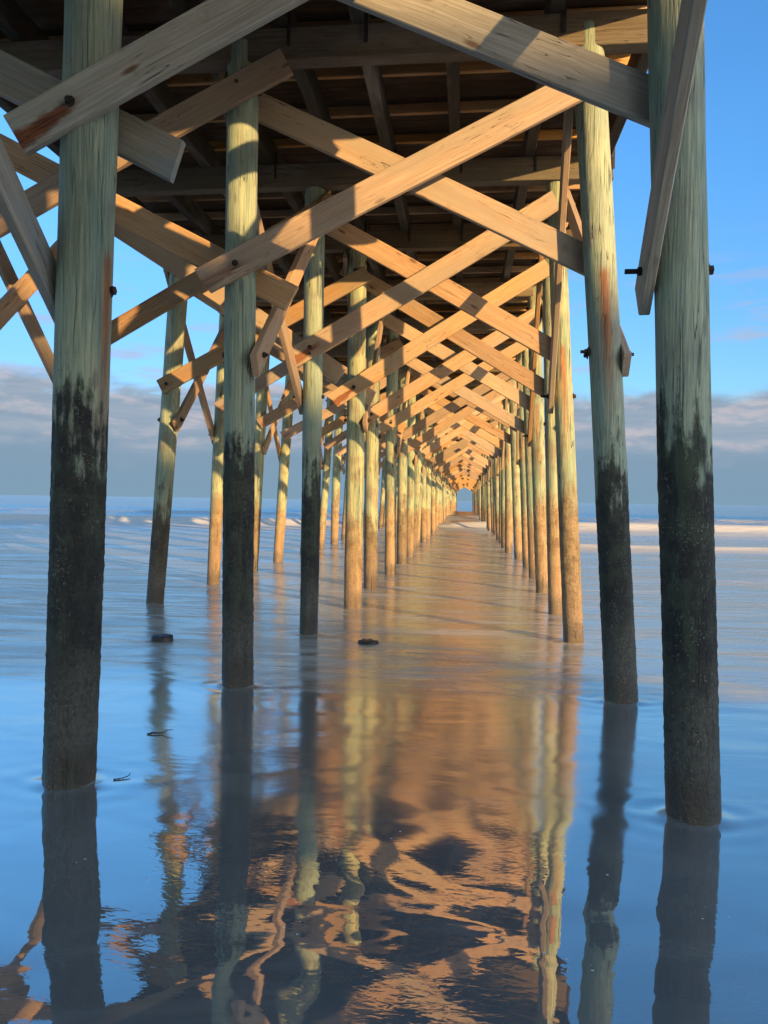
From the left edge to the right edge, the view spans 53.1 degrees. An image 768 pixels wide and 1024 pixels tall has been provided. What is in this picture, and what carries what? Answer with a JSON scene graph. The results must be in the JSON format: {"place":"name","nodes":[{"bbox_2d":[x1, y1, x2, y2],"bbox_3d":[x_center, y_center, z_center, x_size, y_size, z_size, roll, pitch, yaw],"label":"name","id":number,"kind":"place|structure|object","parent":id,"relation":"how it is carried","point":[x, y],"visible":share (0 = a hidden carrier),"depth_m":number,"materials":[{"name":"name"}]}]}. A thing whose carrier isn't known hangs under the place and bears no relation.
{"place":"outdoors","nodes":[
{"label":"outdoors","id":0,"kind":"place"},
{"bbox_2d":[0,495,767,1023],"bbox_3d":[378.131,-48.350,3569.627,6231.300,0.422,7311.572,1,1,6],"label":"water","id":1,"kind":"structure","parent":0,"point":[480,741],"depth_m":3.89,"materials":[{"name":"blue liquid"}]},
{"bbox_2d":[147,729,171,734],"bbox_3d":[-1.463,1.439,5.022,0.166,0.033,0.023,1,1,-8],"label":"seaweed","id":2,"kind":"object","parent":1,"relation":"on","point":[157,732],"visible":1,"depth_m":5.01,"materials":[{"name":"black plant"}]},
{"bbox_2d":[151,633,172,641],"bbox_3d":[-2.390,1.554,8.270,0.244,0.470,0.212,1,1,6],"label":"pile stub","id":3,"kind":"object","parent":1,"relation":"in","point":[163,637],"visible":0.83,"depth_m":8.19,"materials":[{"name":"brown wood"}]},
{"bbox_2d":[0,0,721,826],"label":"pier","id":4,"kind":"structure","parent":1,"relation":"in","point":[384,224],"depth_m":6.22,"materials":[{"name":"brown wood"}]},
{"bbox_2d":[358,639,378,644],"bbox_3d":[-0.173,1.599,8.290,0.226,0.442,0.208,1,1,6],"label":"pile stub","id":5,"kind":"object","parent":1,"relation":"in","point":[367,642],"visible":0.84,"depth_m":8.23,"materials":[{"name":"brown wood"}]},
{"bbox_2d":[0,0,767,505],"label":"sky","id":6,"kind":"structure","parent":0,"point":[736,31],"materials":[{"name":"blue"}]}
]}

